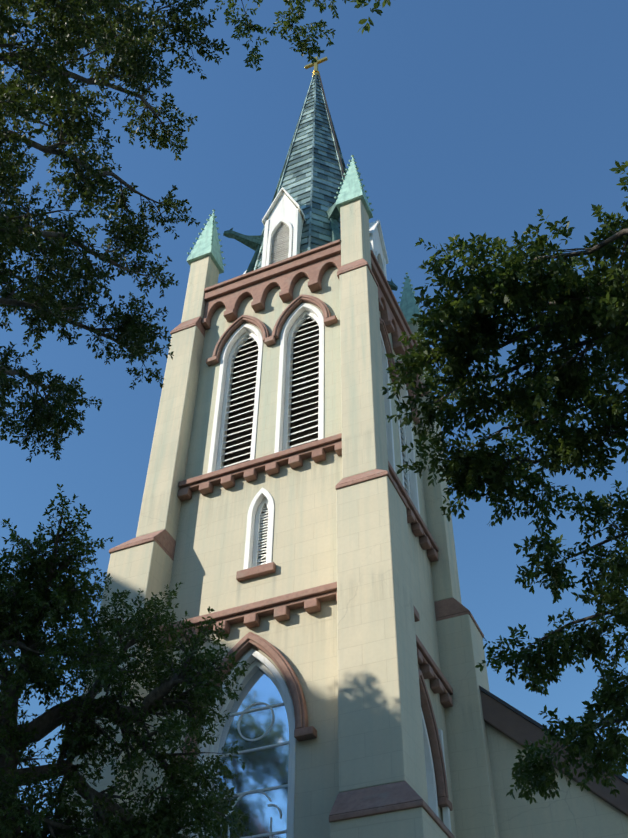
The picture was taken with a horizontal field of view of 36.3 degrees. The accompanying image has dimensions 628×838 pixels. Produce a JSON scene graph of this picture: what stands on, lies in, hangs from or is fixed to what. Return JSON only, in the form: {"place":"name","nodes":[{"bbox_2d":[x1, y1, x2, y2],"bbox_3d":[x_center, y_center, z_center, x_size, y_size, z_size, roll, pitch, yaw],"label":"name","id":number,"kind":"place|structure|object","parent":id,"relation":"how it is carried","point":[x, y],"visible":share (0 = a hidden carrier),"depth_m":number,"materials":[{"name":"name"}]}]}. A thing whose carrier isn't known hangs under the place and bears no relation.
{"place":"outdoors","nodes":[
{"label":"outdoors","id":0,"kind":"place"},
{"bbox_2d":[0,0,229,462],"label":"oak tree","id":1,"kind":"object","parent":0,"point":[139,335],"depth_m":11.40,"materials":[{"name":"green plant"}]},
{"bbox_2d":[0,484,252,837],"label":"oak tree","id":2,"kind":"object","parent":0,"point":[168,825],"depth_m":12.51,"materials":[{"name":"green plant"}]},
{"bbox_2d":[210,0,349,70],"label":"tree leaves","id":3,"kind":"object","parent":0,"point":[301,44],"depth_m":11.65,"materials":[{"name":"green plant"}]},
{"bbox_2d":[139,267,455,837],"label":"tower walls","id":4,"kind":"structure","parent":0,"point":[208,560],"depth_m":20.37,"materials":[{"name":"beige paint"}]},
{"bbox_2d":[224,319,318,563],"bbox_3d":[-0.121,0.056,25.868,4.240,12.804,4.240,-17,-48,17],"label":"tower belfry interior","id":5,"kind":"object","parent":4,"relation":"in","point":[293,412],"visible":0.12,"depth_m":23.79,"materials":[{"name":"black"}]},
{"bbox_2d":[109,239,483,837],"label":"decorative molding","id":6,"kind":"structure","parent":4,"relation":"attached to","point":[314,265],"depth_m":21.24,"materials":[{"name":"brown paint"}]},
{"bbox_2d":[252,74,346,270],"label":"spire","id":7,"kind":"structure","parent":4,"relation":"on","point":[310,178],"depth_m":32.70,"materials":[{"name":"teal metal"}]},
{"bbox_2d":[305,56,327,76],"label":"cross","id":8,"kind":"object","parent":7,"relation":"on","point":[315,65],"visible":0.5,"depth_m":40.95,"materials":[{"name":"gold metal"}]},
{"bbox_2d":[319,73,344,178],"bbox_3d":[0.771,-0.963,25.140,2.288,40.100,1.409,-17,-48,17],"label":"spire edge","id":9,"kind":"object","parent":7,"relation":"attached to","point":[332,126],"visible":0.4,"depth_m":35.73,"materials":[{"name":"metal"}]},
{"bbox_2d":[190,187,438,837],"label":"window frames","id":10,"kind":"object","parent":4,"relation":"attached to","point":[285,208],"visible":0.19,"depth_m":23.46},
{"bbox_2d":[211,670,288,837],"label":"tower window glass","id":11,"kind":"object","parent":10,"relation":"in","point":[266,768],"visible":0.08,"depth_m":17.14,"materials":[{"name":"blue glass"}]},
{"bbox_2d":[218,702,288,837],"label":"window tracery","id":12,"kind":"object","parent":10,"relation":"attached to","point":[242,794],"visible":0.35,"depth_m":17.16,"materials":[{"name":"grey metal"}]},
{"bbox_2d":[220,224,407,565],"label":"louvered openings","id":13,"kind":"object","parent":10,"relation":"in","point":[280,246],"visible":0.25,"depth_m":24.02,"materials":[{"name":"beige wood"}]},
{"bbox_2d":[223,202,397,290],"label":"spire gargoyles","id":14,"kind":"object","parent":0,"point":[254,243],"visible":0.33,"depth_m":30.20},
{"bbox_2d":[0,0,627,835],"label":"sky","id":15,"kind":"structure","parent":0,"point":[462,117],"materials":[{"name":"blue"}]},
{"bbox_2d":[350,0,390,33],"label":"oak twig","id":16,"kind":"object","parent":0,"point":[366,27],"visible":1,"depth_m":5.86,"materials":[{"name":"green plant"}]},
{"bbox_2d":[438,729,451,832],"bbox_3d":[2.513,10.294,15.799,0.110,11.000,0.110,-17,-48,17],"label":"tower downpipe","id":17,"kind":"object","parent":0,"point":[446,817],"visible":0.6,"depth_m":18.47,"materials":[{"name":"grey metal"}]},
{"bbox_2d":[380,160,627,803],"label":"oak tree boughs","id":18,"kind":"object","parent":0,"point":[473,330],"depth_m":9.18,"materials":[{"name":"green plant"}]},
{"bbox_2d":[485,722,627,837],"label":"nave walls","id":19,"kind":"structure","parent":0,"point":[573,811],"depth_m":18.91,"materials":[{"name":"beige paint"}]},
{"bbox_2d":[480,691,627,815],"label":"roof fascia","id":20,"kind":"structure","parent":19,"relation":"on","point":[509,723],"depth_m":19.92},
{"bbox_2d":[479,686,627,783],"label":"roof edge","id":21,"kind":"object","parent":20,"relation":"on","point":[528,718],"depth_m":20.32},
{"label":"ground surface","id":22,"kind":"structure","parent":0,"visible":0},
{"bbox_2d":[62,199,499,837],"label":"buttresses","id":23,"kind":"structure","parent":22,"relation":"on","point":[380,733],"depth_m":19.69,"materials":[{"name":"beige paint"}]},
{"bbox_2d":[187,155,426,331],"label":"pinnacles","id":24,"kind":"object","parent":23,"relation":"on","point":[208,240],"visible":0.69,"depth_m":28.85,"materials":[{"name":"teal metal"}]}
]}

